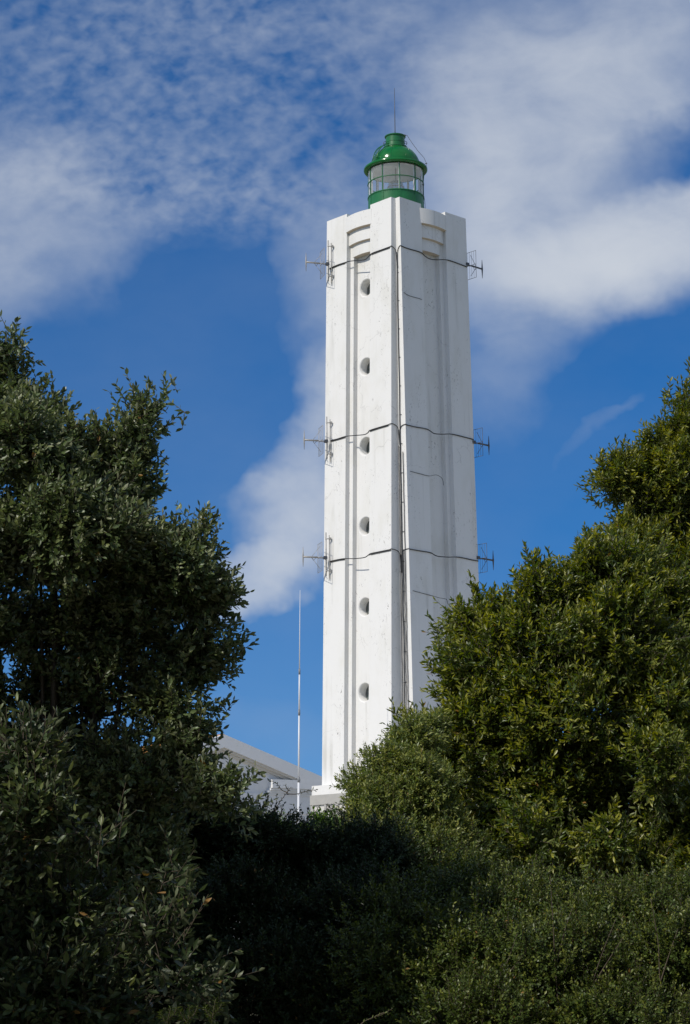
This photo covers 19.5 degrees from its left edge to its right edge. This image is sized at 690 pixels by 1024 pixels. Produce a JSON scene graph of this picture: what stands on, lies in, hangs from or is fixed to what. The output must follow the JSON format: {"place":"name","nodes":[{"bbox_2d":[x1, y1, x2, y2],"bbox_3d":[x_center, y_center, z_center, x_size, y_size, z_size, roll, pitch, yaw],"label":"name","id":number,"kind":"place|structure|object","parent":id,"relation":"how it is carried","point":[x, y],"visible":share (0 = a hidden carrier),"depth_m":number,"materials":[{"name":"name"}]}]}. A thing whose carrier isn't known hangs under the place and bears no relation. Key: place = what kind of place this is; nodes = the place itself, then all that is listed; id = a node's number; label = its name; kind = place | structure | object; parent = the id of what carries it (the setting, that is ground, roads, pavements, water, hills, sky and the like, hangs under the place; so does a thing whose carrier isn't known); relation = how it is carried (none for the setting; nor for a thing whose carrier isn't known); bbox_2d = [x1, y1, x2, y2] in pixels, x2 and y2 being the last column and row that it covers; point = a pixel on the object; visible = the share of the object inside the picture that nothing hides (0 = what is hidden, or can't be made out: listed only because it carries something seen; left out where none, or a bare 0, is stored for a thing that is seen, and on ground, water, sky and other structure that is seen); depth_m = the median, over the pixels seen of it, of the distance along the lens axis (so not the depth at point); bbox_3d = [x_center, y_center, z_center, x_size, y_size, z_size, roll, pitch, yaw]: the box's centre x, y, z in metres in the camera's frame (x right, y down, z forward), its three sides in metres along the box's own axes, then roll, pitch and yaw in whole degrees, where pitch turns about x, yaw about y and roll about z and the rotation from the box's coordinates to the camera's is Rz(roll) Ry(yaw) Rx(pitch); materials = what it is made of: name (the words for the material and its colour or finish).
{"place":"outdoors","nodes":[
{"label":"outdoors","id":0,"kind":"place"},
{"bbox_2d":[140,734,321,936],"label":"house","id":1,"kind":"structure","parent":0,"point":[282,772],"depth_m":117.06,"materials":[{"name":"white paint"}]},
{"bbox_2d":[0,0,689,775],"label":"sky","id":2,"kind":"structure","parent":0,"point":[171,171],"materials":[{"name":"blue"}]},
{"label":"ground","id":3,"kind":"structure","parent":0,"visible":0},
{"bbox_2d":[0,689,264,1023],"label":"foreground shrub","id":4,"kind":"object","parent":3,"relation":"on","point":[48,978],"visible":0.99,"depth_m":9.28,"materials":[{"name":"green plant"}]},
{"bbox_2d":[0,309,276,958],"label":"broadleaf tree","id":5,"kind":"object","parent":3,"relation":"on","point":[76,522],"visible":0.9,"depth_m":14.90,"materials":[{"name":"green plant"}]},
{"bbox_2d":[157,1006,179,1023],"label":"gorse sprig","id":6,"kind":"object","parent":3,"relation":"on","point":[167,1018],"visible":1,"depth_m":7.18,"materials":[{"name":"green plant"}]},
{"bbox_2d":[177,1004,198,1023],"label":"plant","id":7,"kind":"object","parent":3,"relation":"on","point":[188,1017],"visible":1,"depth_m":7.18,"materials":[{"name":"green plant"}]},
{"bbox_2d":[201,996,225,1023],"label":"plant","id":8,"kind":"object","parent":3,"relation":"on","point":[213,1011],"visible":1,"depth_m":7.19,"materials":[{"name":"green plant"}]},
{"bbox_2d":[1,788,474,1023],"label":"dark hedge","id":9,"kind":"object","parent":3,"relation":"on","point":[274,886],"visible":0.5,"depth_m":16.74,"materials":[{"name":"green plant"}]},
{"bbox_2d":[254,778,319,823],"bbox_3d":[-0.523,3.816,17.693,0.641,2.923,0.066,0,-12,0],"label":"slender shrub","id":10,"kind":"object","parent":3,"relation":"on","point":[288,794],"visible":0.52,"depth_m":17.96,"materials":[{"name":"green plant"}]},
{"bbox_2d":[300,805,345,833],"bbox_3d":[-0.256,6.050,29.497,1.086,3.438,0.872,0,-12,0],"label":"fresh green bush","id":11,"kind":"object","parent":3,"relation":"on","point":[321,813],"visible":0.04,"depth_m":29.62,"materials":[{"name":"green plant"}]},
{"bbox_2d":[361,1007,392,1023],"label":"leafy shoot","id":12,"kind":"object","parent":3,"relation":"on","point":[378,1015],"visible":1,"depth_m":11.65,"materials":[{"name":"green plant"}]},
{"bbox_2d":[329,705,497,980],"bbox_3d":[0.579,3.830,20.049,1.729,3.935,1.481,5,-13,-24],"label":"pale shrub","id":13,"kind":"object","parent":3,"relation":"on","point":[404,771],"visible":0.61,"depth_m":19.98,"materials":[{"name":"green plant"}]},
{"bbox_2d":[291,811,689,1023],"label":"leaf shrub","id":14,"kind":"object","parent":3,"relation":"on","point":[468,952],"visible":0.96,"depth_m":15.70,"materials":[{"name":"green plant"}]},
{"bbox_2d":[476,935,524,1022],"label":"bare stem","id":15,"kind":"object","parent":3,"relation":"on","point":[507,962],"visible":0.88,"depth_m":15.32,"materials":[{"name":"brown plant"}]},
{"bbox_2d":[379,521,689,978],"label":"laurel tree","id":16,"kind":"object","parent":3,"relation":"on","point":[538,662],"visible":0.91,"depth_m":21.29,"materials":[{"name":"green plant"}]},
{"bbox_2d":[548,876,573,1001],"bbox_3d":[1.664,3.775,15.246,0.203,1.975,0.063,0,-12,0],"label":"bare stem","id":17,"kind":"object","parent":3,"relation":"on","point":[553,934],"visible":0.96,"depth_m":15.36,"materials":[{"name":"brown plant"}]},
{"bbox_2d":[591,918,623,986],"bbox_3d":[1.980,3.929,15.214,0.325,1.656,0.065,0,-12,0],"label":"bare stem","id":18,"kind":"object","parent":3,"relation":"on","point":[602,953],"visible":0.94,"depth_m":15.32,"materials":[{"name":"brown plant"}]},
{"bbox_2d":[573,356,689,574],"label":"tall evergreen tree","id":19,"kind":"object","parent":3,"relation":"on","point":[645,480],"visible":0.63,"depth_m":26.21,"materials":[{"name":"green plant"}]},
{"bbox_2d":[650,901,677,995],"bbox_3d":[2.450,3.855,15.235,0.222,1.802,0.060,0,-12,0],"label":"bare stem","id":20,"kind":"object","parent":3,"relation":"on","point":[658,948],"visible":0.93,"depth_m":15.33,"materials":[{"name":"brown plant"}]},
{"label":"gravel yard","id":21,"kind":"structure","parent":0,"visible":0},
{"bbox_2d":[297,621,299,822],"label":"whip mast","id":22,"kind":"object","parent":21,"relation":"on","point":[298,796],"visible":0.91,"depth_m":99.73,"materials":[{"name":"white metal"}]},
{"bbox_2d":[310,88,478,818],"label":"lighthouse","id":23,"kind":"object","parent":21,"relation":"on","point":[363,657],"visible":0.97,"depth_m":108.72,"materials":[{"name":"white paint"}]},
{"bbox_2d":[302,532,331,578],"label":"aerial","id":24,"kind":"object","parent":23,"relation":"attached to","point":[321,557],"visible":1,"depth_m":108.87,"materials":[{"name":"metal"}]},
{"bbox_2d":[303,417,331,461],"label":"aerial","id":25,"kind":"object","parent":23,"relation":"attached to","point":[320,440],"visible":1,"depth_m":110.28,"materials":[{"name":"metal"}]},
{"bbox_2d":[305,240,333,283],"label":"aerial","id":26,"kind":"object","parent":23,"relation":"attached to","point":[323,263],"visible":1,"depth_m":112.40,"materials":[{"name":"metal"}]},
{"bbox_2d":[329,246,396,268],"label":"cable","id":27,"kind":"object","parent":23,"relation":"attached to","point":[366,258],"visible":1,"depth_m":110.44,"materials":[{"name":"grey plastic"}]},
{"bbox_2d":[330,548,400,562],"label":"cable","id":28,"kind":"object","parent":23,"relation":"attached to","point":[367,555],"visible":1,"depth_m":106.68,"materials":[{"name":"grey plastic"}]},
{"bbox_2d":[331,423,399,444],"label":"cable","id":29,"kind":"object","parent":23,"relation":"attached to","point":[366,433],"visible":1,"depth_m":108.27,"materials":[{"name":"grey plastic"}]},
{"bbox_2d":[397,268,408,712],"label":"cable bundle","id":30,"kind":"object","parent":23,"relation":"attached to","point":[402,591],"visible":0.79,"depth_m":105.67,"materials":[{"name":"grey"}]},
{"bbox_2d":[397,245,466,267],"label":"cable","id":31,"kind":"object","parent":23,"relation":"attached to","point":[424,255],"visible":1,"depth_m":110.21,"materials":[{"name":"grey plastic"}]},
{"bbox_2d":[399,424,473,442],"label":"cable","id":32,"kind":"object","parent":23,"relation":"attached to","point":[432,432],"visible":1,"depth_m":108.29,"materials":[{"name":"grey plastic"}]},
{"bbox_2d":[401,548,477,572],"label":"cable","id":33,"kind":"object","parent":23,"relation":"attached to","point":[433,554],"visible":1,"depth_m":106.55,"materials":[{"name":"grey plastic"}]},
{"bbox_2d":[466,250,482,279],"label":"aerial","id":34,"kind":"object","parent":23,"relation":"attached to","point":[469,265],"visible":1,"depth_m":113.08,"materials":[{"name":"grey metal"}]},
{"bbox_2d":[472,428,489,457],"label":"aerial","id":35,"kind":"object","parent":23,"relation":"attached to","point":[480,443],"visible":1,"depth_m":110.75,"materials":[{"name":"grey metal"}]},
{"bbox_2d":[477,543,493,572],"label":"aerial","id":36,"kind":"object","parent":23,"relation":"attached to","point":[486,559],"visible":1,"depth_m":109.35,"materials":[{"name":"grey metal"}]}
]}

